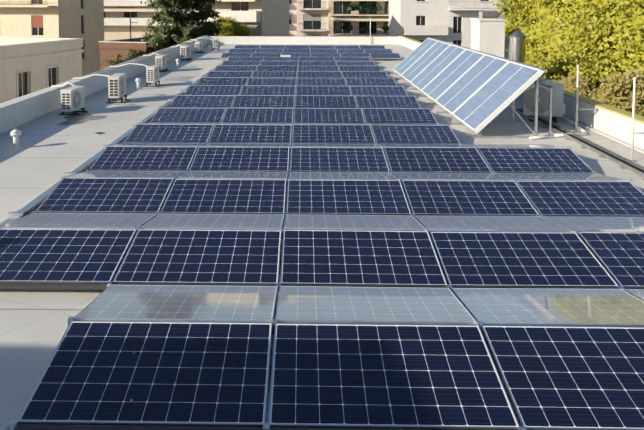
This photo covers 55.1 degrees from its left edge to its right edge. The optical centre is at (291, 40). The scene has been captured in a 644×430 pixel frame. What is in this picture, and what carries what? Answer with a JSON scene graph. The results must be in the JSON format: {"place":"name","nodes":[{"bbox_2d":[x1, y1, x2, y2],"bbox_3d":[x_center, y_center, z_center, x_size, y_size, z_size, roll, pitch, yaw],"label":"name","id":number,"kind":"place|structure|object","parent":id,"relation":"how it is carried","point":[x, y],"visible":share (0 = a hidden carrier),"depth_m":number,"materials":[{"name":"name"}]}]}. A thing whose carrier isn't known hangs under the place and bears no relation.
{"place":"outdoors","nodes":[
{"label":"outdoors","id":0,"kind":"place"},
{"bbox_2d":[0,37,83,102],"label":"cream house","id":1,"kind":"structure","parent":0,"point":[28,65],"depth_m":36.49,"materials":[{"name":"beige paint"}]},
{"bbox_2d":[57,114,106,124],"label":"shadow","id":2,"kind":"object","parent":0,"point":[77,119],"visible":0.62,"depth_m":15.45},
{"bbox_2d":[104,0,179,40],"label":"apartment block","id":3,"kind":"structure","parent":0,"point":[118,14],"depth_m":96.09,"materials":[{"name":"beige paint"}]},
{"bbox_2d":[289,0,296,35],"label":"apartment block","id":4,"kind":"structure","parent":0,"point":[292,17],"depth_m":89.46,"materials":[{"name":"beige paint"}]},
{"bbox_2d":[297,0,327,35],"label":"apartment block","id":5,"kind":"structure","parent":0,"point":[312,17],"depth_m":88.22,"materials":[{"name":"beige paint"}]},
{"bbox_2d":[328,0,388,35],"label":"apartment block","id":6,"kind":"structure","parent":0,"point":[348,17],"depth_m":87.22,"materials":[{"name":"beige paint"}]},
{"bbox_2d":[387,0,502,48],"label":"white house","id":7,"kind":"structure","parent":0,"point":[448,21],"depth_m":75.58,"materials":[{"name":"paint"}]},
{"bbox_2d":[399,36,643,151],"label":"parapet wall","id":8,"kind":"structure","parent":0,"point":[615,122],"depth_m":13.65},
{"bbox_2d":[400,44,643,152],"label":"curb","id":9,"kind":"object","parent":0,"point":[610,136],"visible":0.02,"depth_m":13.35,"materials":[{"name":"grey concrete"}]},
{"bbox_2d":[529,116,586,138],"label":"roof pipes","id":10,"kind":"object","parent":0,"point":[583,132],"visible":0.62,"depth_m":13.38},
{"bbox_3d":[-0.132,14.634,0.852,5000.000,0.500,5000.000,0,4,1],"label":"ground","id":11,"kind":"structure","parent":0,"visible":0},
{"bbox_2d":[98,18,175,69],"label":"brick house","id":12,"kind":"structure","parent":11,"relation":"on","point":[109,49],"depth_m":52.03,"materials":[{"name":"brown brick"}]},
{"bbox_2d":[101,0,224,65],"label":"pine tree","id":13,"kind":"object","parent":11,"relation":"on","point":[180,30],"visible":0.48,"depth_m":50.99,"materials":[{"name":"green plant"}]},
{"bbox_2d":[212,14,251,35],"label":"bush","id":14,"kind":"object","parent":11,"relation":"on","point":[231,27],"visible":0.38,"depth_m":62.29,"materials":[{"name":"green plant"}]},
{"bbox_2d":[182,0,288,35],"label":"beige block","id":15,"kind":"structure","parent":11,"relation":"on","point":[264,17],"depth_m":66.57,"materials":[{"name":"beige paint"}]},
{"bbox_2d":[0,44,643,429],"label":"roof slab","id":16,"kind":"structure","parent":11,"relation":"on","point":[33,325],"depth_m":11.89,"materials":[{"name":"grey concrete"}]},
{"bbox_2d":[9,129,22,149],"bbox_3d":[-5.496,1.971,12.277,0.260,0.385,0.260,0,4,1],"label":"roof vent","id":17,"kind":"object","parent":16,"relation":"on","point":[15,133],"visible":1,"depth_m":12.23,"materials":[{"name":"white plastic"}]},
{"bbox_2d":[51,82,87,114],"bbox_3d":[-5.918,1.528,16.466,0.762,0.756,1.452,-2,4,-32],"label":"outdoor ac unit","id":18,"kind":"object","parent":16,"relation":"on","point":[72,98],"visible":1,"depth_m":15.95,"materials":[{"name":"white metal"}]},
{"bbox_2d":[72,73,130,102],"bbox_3d":[-5.597,1.391,18.433,2.000,0.790,0.902,2,4,35],"label":"outdoor ac unit","id":19,"kind":"object","parent":16,"relation":"on","point":[116,86],"visible":1,"depth_m":17.82,"materials":[{"name":"white metal"}]},
{"bbox_2d":[25,60,227,215],"bbox_3d":[0.519,1.546,17.300,8.831,0.620,26.494,0,4,1],"label":"mounting frame","id":20,"kind":"object","parent":16,"relation":"on","point":[88,168],"visible":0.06,"depth_m":10.27,"materials":[{"name":"silver metal"}]},
{"bbox_2d":[0,229,136,283],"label":"solar panel","id":21,"kind":"object","parent":20,"relation":"in","point":[88,256],"visible":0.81,"depth_m":6.60,"materials":[{"name":"blue glass"}]},
{"bbox_2d":[0,213,156,228],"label":"solar panel","id":22,"kind":"object","parent":20,"relation":"in","point":[82,221],"visible":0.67,"depth_m":7.55,"materials":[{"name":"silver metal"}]},
{"bbox_2d":[36,178,173,212],"bbox_3d":[-2.580,2.178,8.661,1.650,0.035,0.990,0,14,1],"label":"solar panel","id":23,"kind":"object","parent":20,"relation":"attached to","point":[107,195],"visible":0.81,"depth_m":8.61,"materials":[{"name":"blue glass"}]},
{"bbox_2d":[65,171,186,177],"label":"solar panel","id":24,"kind":"object","parent":20,"relation":"in","point":[128,174],"visible":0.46,"depth_m":9.62,"materials":[{"name":"silver glass"}]},
{"bbox_2d":[89,146,196,170],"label":"solar panel","id":25,"kind":"object","parent":20,"relation":"in","point":[144,158],"visible":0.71,"depth_m":10.66,"materials":[{"name":"blue glass"}]},
{"bbox_2d":[18,321,271,426],"bbox_3d":[-0.992,2.432,4.557,1.650,0.035,0.990,0,13,1],"label":"solar panel","id":26,"kind":"object","parent":20,"relation":"in","point":[156,373],"visible":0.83,"depth_m":4.47,"materials":[{"name":"blue glass"}]},
{"bbox_2d":[108,143,205,146],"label":"solar panel","id":27,"kind":"object","parent":20,"relation":"in","point":[162,144],"visible":0.54,"depth_m":11.63,"materials":[{"name":"silver glass"}]},
{"bbox_2d":[125,124,213,142],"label":"solar panel","id":28,"kind":"object","parent":20,"relation":"in","point":[170,133],"visible":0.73,"depth_m":12.71,"materials":[{"name":"blue glass"}]},
{"bbox_2d":[74,284,277,322],"bbox_3d":[-0.971,2.370,5.564,1.650,0.036,0.990,0,-7,1],"label":"solar panel","id":29,"kind":"object","parent":20,"relation":"in","point":[189,303],"visible":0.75,"depth_m":5.47,"materials":[{"name":"glass"}]},
{"bbox_2d":[113,229,281,284],"bbox_3d":[-0.951,2.307,6.593,1.650,0.035,0.990,0,14,1],"label":"solar panel","id":30,"kind":"object","parent":20,"relation":"in","point":[188,256],"visible":0.83,"depth_m":6.53,"materials":[{"name":"blue glass"}]},
{"bbox_2d":[140,214,283,229],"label":"solar panel","id":31,"kind":"object","parent":20,"relation":"in","point":[223,221],"visible":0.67,"depth_m":7.51,"materials":[{"name":"silver glass"}]},
{"bbox_2d":[160,179,285,213],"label":"solar panel","id":32,"kind":"object","parent":20,"relation":"in","point":[226,196],"visible":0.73,"depth_m":8.58,"materials":[{"name":"blue glass"}]},
{"bbox_2d":[176,171,287,178],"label":"solar panel","id":33,"kind":"object","parent":20,"relation":"in","point":[227,175],"visible":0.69,"depth_m":9.54,"materials":[{"name":"silver glass"}]},
{"bbox_2d":[189,147,289,171],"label":"solar panel","id":34,"kind":"object","parent":20,"relation":"in","point":[255,159],"visible":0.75,"depth_m":10.62,"materials":[{"name":"blue glass"}]},
{"bbox_2d":[200,143,290,146],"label":"solar panel","id":35,"kind":"object","parent":20,"relation":"in","point":[246,145],"visible":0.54,"depth_m":11.52,"materials":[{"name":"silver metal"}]},
{"bbox_2d":[208,124,291,142],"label":"solar panel","id":36,"kind":"object","parent":20,"relation":"in","point":[229,133],"visible":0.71,"depth_m":12.69,"materials":[{"name":"blue glass"}]},
{"bbox_2d":[296,86,350,94],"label":"solar panel","id":37,"kind":"object","parent":20,"relation":"in","point":[322,90],"visible":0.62,"depth_m":18.81,"materials":[{"name":"blue glass"}]},
{"bbox_2d":[295,95,356,107],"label":"solar panel","id":38,"kind":"object","parent":20,"relation":"attached to","point":[303,101],"visible":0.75,"depth_m":16.74,"materials":[{"name":"blue glass"}]},
{"bbox_2d":[294,108,364,123],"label":"solar panel","id":39,"kind":"object","parent":20,"relation":"in","point":[328,115],"visible":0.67,"depth_m":14.69,"materials":[{"name":"blue glass"}]},
{"bbox_2d":[292,125,374,143],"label":"solar panel","id":40,"kind":"object","parent":20,"relation":"in","point":[338,134],"visible":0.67,"depth_m":12.62,"materials":[{"name":"blue glass"}]},
{"bbox_2d":[291,143,381,147],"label":"solar panel","id":41,"kind":"object","parent":20,"relation":"in","point":[331,145],"visible":0.65,"depth_m":11.52,"materials":[{"name":"silver glass"}]},
{"bbox_2d":[290,147,389,171],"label":"solar panel","id":42,"kind":"object","parent":20,"relation":"in","point":[336,159],"visible":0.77,"depth_m":10.60,"materials":[{"name":"blue glass"}]},
{"bbox_2d":[288,172,398,179],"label":"solar panel","id":43,"kind":"object","parent":20,"relation":"in","point":[341,176],"visible":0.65,"depth_m":9.49,"materials":[{"name":"silver glass"}]},
{"bbox_2d":[286,180,410,214],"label":"solar panel","id":44,"kind":"object","parent":20,"relation":"attached to","point":[355,197],"visible":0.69,"depth_m":8.54,"materials":[{"name":"blue glass"}]},
{"bbox_2d":[334,57,369,60],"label":"solar panel","id":45,"kind":"object","parent":20,"relation":"in","point":[351,58],"visible":0.58,"depth_m":28.99,"materials":[{"name":"blue glass"}]},
{"bbox_2d":[284,214,426,230],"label":"solar panel","id":46,"kind":"object","parent":20,"relation":"in","point":[358,222],"visible":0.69,"depth_m":7.51,"materials":[{"name":"silver glass"}]},
{"bbox_2d":[336,61,374,65],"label":"solar panel","id":47,"kind":"object","parent":20,"relation":"in","point":[355,63],"visible":0.65,"depth_m":27.01,"materials":[{"name":"blue glass"}]},
{"bbox_2d":[339,66,380,70],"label":"solar panel","id":48,"kind":"object","parent":20,"relation":"in","point":[359,68],"visible":0.58,"depth_m":24.96,"materials":[{"name":"blue glass"}]},
{"bbox_2d":[280,230,446,285],"bbox_3d":[0.718,2.306,6.560,1.650,0.035,0.990,0,14,1],"label":"solar panel","id":49,"kind":"object","parent":20,"relation":"attached to","point":[359,258],"visible":0.88,"depth_m":6.49,"materials":[{"name":"blue glass"}]},
{"bbox_2d":[342,71,387,77],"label":"solar panel","id":50,"kind":"object","parent":20,"relation":"attached to","point":[364,74],"visible":0.69,"depth_m":22.91,"materials":[{"name":"blue glass"}]},
{"bbox_2d":[345,78,396,85],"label":"solar panel","id":51,"kind":"object","parent":20,"relation":"attached to","point":[370,81],"visible":0.67,"depth_m":20.76,"materials":[{"name":"blue glass"}]},
{"bbox_2d":[275,286,475,324],"bbox_3d":[0.698,2.370,5.532,1.650,0.035,0.990,0,-7,1],"label":"solar panel","id":52,"kind":"object","parent":20,"relation":"in","point":[368,305],"visible":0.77,"depth_m":5.43,"materials":[{"name":"glass"}]},
{"bbox_2d":[350,86,407,95],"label":"solar panel","id":53,"kind":"object","parent":20,"relation":"in","point":[378,90],"visible":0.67,"depth_m":18.72,"materials":[{"name":"blue glass"}]},
{"bbox_2d":[369,53,400,58],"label":"solar panel","id":54,"kind":"object","parent":20,"relation":"in","point":[385,55],"visible":1,"depth_m":31.11,"materials":[{"name":"blue glass"}]},
{"bbox_2d":[355,96,420,107],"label":"solar panel","id":55,"kind":"object","parent":20,"relation":"in","point":[387,101],"visible":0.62,"depth_m":16.66,"materials":[{"name":"blue glass"}]},
{"bbox_2d":[268,323,519,429],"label":"solar panel","id":56,"kind":"object","parent":20,"relation":"in","point":[398,376],"visible":0.85,"depth_m":4.44,"materials":[{"name":"blue glass"}]},
{"bbox_2d":[362,108,437,123],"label":"solar panel","id":57,"kind":"object","parent":20,"relation":"attached to","point":[395,116],"visible":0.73,"depth_m":14.62,"materials":[{"name":"blue glass"}]},
{"bbox_2d":[371,125,459,143],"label":"solar panel","id":58,"kind":"object","parent":20,"relation":"attached to","point":[414,134],"visible":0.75,"depth_m":12.60,"materials":[{"name":"blue glass"}]},
{"bbox_2d":[377,144,471,146],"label":"solar panel","id":59,"kind":"object","parent":20,"relation":"in","point":[422,145],"visible":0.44,"depth_m":11.59,"materials":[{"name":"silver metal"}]},
{"bbox_2d":[384,147,491,172],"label":"solar panel","id":60,"kind":"object","parent":20,"relation":"in","point":[441,159],"visible":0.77,"depth_m":10.55,"materials":[{"name":"blue glass"}]},
{"bbox_2d":[392,172,512,180],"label":"solar panel","id":61,"kind":"object","parent":20,"relation":"in","point":[448,176],"visible":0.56,"depth_m":9.49,"materials":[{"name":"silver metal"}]},
{"bbox_2d":[402,180,538,215],"bbox_3d":[2.429,2.188,8.564,1.650,0.037,0.990,0,13,1],"label":"solar panel","id":62,"kind":"object","parent":20,"relation":"in","point":[467,197],"visible":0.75,"depth_m":8.51,"materials":[{"name":"blue glass"}]},
{"bbox_2d":[414,215,573,231],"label":"solar panel","id":63,"kind":"object","parent":20,"relation":"in","point":[487,224],"visible":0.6,"depth_m":7.44,"materials":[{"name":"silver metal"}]},
{"bbox_2d":[462,144,566,147],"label":"solar panel","id":64,"kind":"object","parent":20,"relation":"in","point":[517,145],"visible":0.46,"depth_m":11.73,"materials":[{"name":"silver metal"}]},
{"bbox_2d":[430,232,618,287],"bbox_3d":[2.388,2.312,6.529,1.650,0.035,0.990,0,13,1],"label":"solar panel","id":65,"kind":"object","parent":20,"relation":"in","point":[522,259],"visible":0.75,"depth_m":6.46,"materials":[{"name":"blue glass"}]},
{"bbox_2d":[477,147,593,172],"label":"solar panel","id":66,"kind":"object","parent":20,"relation":"attached to","point":[532,160],"visible":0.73,"depth_m":10.53,"materials":[{"name":"blue glass"}]},
{"bbox_2d":[451,288,643,326],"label":"solar panel","id":67,"kind":"object","parent":20,"relation":"in","point":[555,307],"visible":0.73,"depth_m":5.45,"materials":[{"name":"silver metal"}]},
{"bbox_2d":[495,173,627,180],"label":"solar panel","id":68,"kind":"object","parent":20,"relation":"in","point":[557,177],"visible":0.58,"depth_m":9.42,"materials":[{"name":"silver glass"}]},
{"bbox_2d":[481,325,643,429],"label":"solar panel","id":69,"kind":"object","parent":20,"relation":"in","point":[572,377],"visible":0.91,"depth_m":4.48,"materials":[{"name":"blue glass"}]},
{"bbox_2d":[516,181,643,216],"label":"solar panel","id":70,"kind":"object","parent":20,"relation":"in","point":[586,198],"visible":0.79,"depth_m":8.52,"materials":[{"name":"blue glass"}]},
{"bbox_2d":[543,216,643,231],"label":"solar panel","id":71,"kind":"object","parent":20,"relation":"in","point":[607,224],"visible":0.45,"depth_m":7.54,"materials":[{"name":"silver glass"}]},
{"bbox_2d":[578,232,643,287],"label":"solar panel","id":72,"kind":"object","parent":20,"relation":"attached to","point":[619,256],"visible":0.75,"depth_m":6.58,"materials":[{"name":"blue glass"}]},
{"bbox_2d":[109,63,162,86],"bbox_3d":[-5.439,1.197,21.863,2.145,0.760,0.843,2,4,30],"label":"outdoor ac unit","id":73,"kind":"object","parent":16,"relation":"on","point":[152,72],"visible":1,"depth_m":21.24,"materials":[{"name":"white metal"}]},
{"bbox_2d":[94,61,196,134],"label":"roof drain patches","id":74,"kind":"object","parent":16,"relation":"on","point":[184,78],"visible":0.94,"depth_m":23.89,"materials":[{"name":"grey metal"}]},
{"bbox_2d":[143,52,169,71],"bbox_3d":[-5.731,0.924,26.338,0.764,0.757,1.476,-3,4,-38],"label":"outdoor ac unit","id":75,"kind":"object","parent":16,"relation":"on","point":[161,61],"visible":0.98,"depth_m":25.82,"materials":[{"name":"white metal"}]},
{"bbox_2d":[170,44,192,60],"bbox_3d":[-5.572,0.612,31.450,0.803,0.757,1.560,-2,4,-34],"label":"outdoor ac unit","id":76,"kind":"object","parent":16,"relation":"on","point":[185,52],"visible":0.98,"depth_m":30.87,"materials":[{"name":"white metal"}]},
{"bbox_2d":[0,36,398,133],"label":"parapet wall","id":77,"kind":"structure","parent":16,"relation":"on","point":[16,112],"depth_m":22.20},
{"bbox_2d":[81,36,203,76],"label":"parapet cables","id":78,"kind":"object","parent":77,"relation":"on","point":[134,59],"visible":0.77,"depth_m":24.52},
{"bbox_2d":[0,46,643,429],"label":"pv mounting rails","id":79,"kind":"object","parent":16,"relation":"on","point":[12,216],"visible":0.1,"depth_m":6.09,"materials":[{"name":"silver metal"}]},
{"bbox_2d":[150,108,225,122],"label":"solar panel","id":80,"kind":"object","parent":79,"relation":"attached to","point":[188,115],"visible":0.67,"depth_m":14.74,"materials":[{"name":"blue glass"}]},
{"bbox_2d":[169,95,234,107],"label":"solar panel","id":81,"kind":"object","parent":79,"relation":"attached to","point":[194,101],"visible":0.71,"depth_m":16.79,"materials":[{"name":"blue glass"}]},
{"bbox_2d":[185,85,241,94],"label":"solar panel","id":82,"kind":"object","parent":79,"relation":"attached to","point":[212,90],"visible":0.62,"depth_m":18.84,"materials":[{"name":"blue glass"}]},
{"bbox_2d":[197,77,247,85],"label":"solar panel","id":83,"kind":"object","parent":79,"relation":"attached to","point":[221,81],"visible":0.6,"depth_m":20.92,"materials":[{"name":"blue glass"}]},
{"bbox_2d":[207,71,252,77],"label":"solar panel","id":84,"kind":"object","parent":79,"relation":"attached to","point":[230,74],"visible":0.6,"depth_m":22.98,"materials":[{"name":"blue glass"}]},
{"bbox_2d":[215,66,256,70],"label":"solar panel","id":85,"kind":"object","parent":79,"relation":"attached to","point":[236,68],"visible":0.71,"depth_m":25.02,"materials":[{"name":"blue glass"}]},
{"bbox_2d":[222,61,260,65],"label":"solar panel","id":86,"kind":"object","parent":79,"relation":"attached to","point":[241,63],"visible":0.69,"depth_m":27.06,"materials":[{"name":"blue glass"}]},
{"bbox_2d":[222,108,293,122],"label":"solar panel","id":87,"kind":"object","parent":79,"relation":"attached to","point":[258,115],"visible":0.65,"depth_m":14.71,"materials":[{"name":"blue glass"}]},
{"bbox_2d":[232,95,294,107],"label":"solar panel","id":88,"kind":"object","parent":79,"relation":"attached to","point":[254,101],"visible":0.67,"depth_m":16.76,"materials":[{"name":"blue glass"}]},
{"bbox_2d":[240,86,295,94],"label":"solar panel","id":89,"kind":"object","parent":79,"relation":"attached to","point":[268,90],"visible":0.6,"depth_m":18.83,"materials":[{"name":"blue glass"}]},
{"bbox_2d":[247,78,295,85],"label":"solar panel","id":90,"kind":"object","parent":79,"relation":"attached to","point":[275,81],"visible":0.67,"depth_m":20.91,"materials":[{"name":"blue glass"}]},
{"bbox_2d":[252,71,296,77],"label":"solar panel","id":91,"kind":"object","parent":79,"relation":"attached to","point":[274,74],"visible":0.65,"depth_m":22.93,"materials":[{"name":"blue glass"}]},
{"bbox_2d":[256,66,297,70],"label":"solar panel","id":92,"kind":"object","parent":79,"relation":"attached to","point":[277,68],"visible":0.71,"depth_m":25.00,"materials":[{"name":"blue glass"}]},
{"bbox_2d":[260,61,297,65],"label":"solar panel","id":93,"kind":"object","parent":79,"relation":"attached to","point":[278,63],"visible":0.6,"depth_m":27.04,"materials":[{"name":"blue glass"}]},
{"bbox_2d":[298,61,336,65],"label":"solar panel","id":94,"kind":"object","parent":79,"relation":"attached to","point":[316,63],"visible":0.56,"depth_m":27.02,"materials":[{"name":"blue glass"}]},
{"bbox_2d":[298,66,338,70],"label":"solar panel","id":95,"kind":"object","parent":79,"relation":"attached to","point":[318,68],"visible":0.6,"depth_m":24.98,"materials":[{"name":"blue glass"}]},
{"bbox_2d":[297,71,342,77],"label":"solar panel","id":96,"kind":"object","parent":79,"relation":"attached to","point":[319,74],"visible":0.67,"depth_m":22.92,"materials":[{"name":"blue glass"}]},
{"bbox_2d":[297,78,346,85],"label":"solar panel","id":97,"kind":"object","parent":79,"relation":"attached to","point":[321,81],"visible":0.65,"depth_m":20.80,"materials":[{"name":"blue glass"}]},
{"bbox_2d":[390,37,551,138],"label":"solar thermal collectors","id":98,"kind":"object","parent":16,"relation":"on","point":[475,91],"visible":1,"depth_m":15.72,"materials":[{"name":"blue glass"}]},
{"bbox_2d":[470,11,553,81],"bbox_3d":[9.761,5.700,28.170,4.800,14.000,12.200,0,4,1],"label":"chimney","id":99,"kind":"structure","parent":16,"relation":"on","point":[488,32],"depth_m":27.23,"materials":[{"name":"white paint"}]},
{"bbox_2d":[522,82,565,122],"bbox_3d":[6.237,1.516,15.251,0.964,0.930,0.580,1,4,16],"label":"outdoor ac unit","id":100,"kind":"object","parent":16,"relation":"on","point":[558,106],"visible":0.75,"depth_m":15.08,"materials":[{"name":"grey metal"}]},
{"bbox_2d":[514,107,643,180],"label":"cable tray","id":101,"kind":"object","parent":16,"relation":"on","point":[621,161],"visible":0.9,"depth_m":12.12,"materials":[{"name":"metal"}]},
{"bbox_2d":[572,65,598,131],"bbox_3d":[6.612,1.307,13.834,0.550,1.520,0.140,0,4,1],"label":"roof pole","id":102,"kind":"object","parent":16,"relation":"on","point":[577,109],"visible":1,"depth_m":13.83,"materials":[{"name":"white metal"}]},
{"bbox_2d":[629,77,643,161],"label":"roof pole","id":103,"kind":"object","parent":16,"relation":"on","point":[633,118],"visible":0.94,"depth_m":11.29,"materials":[{"name":"white metal"}]},
{"bbox_2d":[491,0,588,79],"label":"plane tree","id":104,"kind":"object","parent":11,"relation":"on","point":[523,15],"visible":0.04,"depth_m":42.19,"materials":[{"name":"green plant"}]},
{"bbox_2d":[523,0,643,90],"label":"plane tree","id":105,"kind":"object","parent":11,"relation":"on","point":[595,30],"visible":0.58,"depth_m":25.14,"materials":[{"name":"green plant"}]},
{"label":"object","id":106,"kind":"structure","parent":0,"visible":0},
{"bbox_2d":[0,0,103,75],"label":"ochre block","id":107,"kind":"structure","parent":106,"relation":"on","point":[84,19],"depth_m":62.05,"materials":[{"name":"beige paint"}]},
{"bbox_2d":[506,0,635,91],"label":"plane tree","id":108,"kind":"object","parent":106,"relation":"on","point":[535,48],"visible":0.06,"depth_m":32.67,"materials":[{"name":"green plant"}]},
{"bbox_2d":[552,72,604,100],"bbox_3d":[10.971,7.153,24.422,5.183,11.590,5.481,0,4,1],"label":"bush","id":109,"kind":"object","parent":106,"relation":"on","point":[570,83],"visible":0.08,"depth_m":24.17,"materials":[{"name":"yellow plant"}]},
{"bbox_2d":[570,68,643,116],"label":"bush","id":110,"kind":"object","parent":106,"relation":"on","point":[617,92],"visible":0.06,"depth_m":18.58,"materials":[{"name":"green plant"}]},
{"bbox_2d":[603,17,643,77],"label":"plane tree","id":111,"kind":"object","parent":106,"relation":"on","point":[630,43],"visible":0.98,"depth_m":20.74,"materials":[{"name":"green plant"}]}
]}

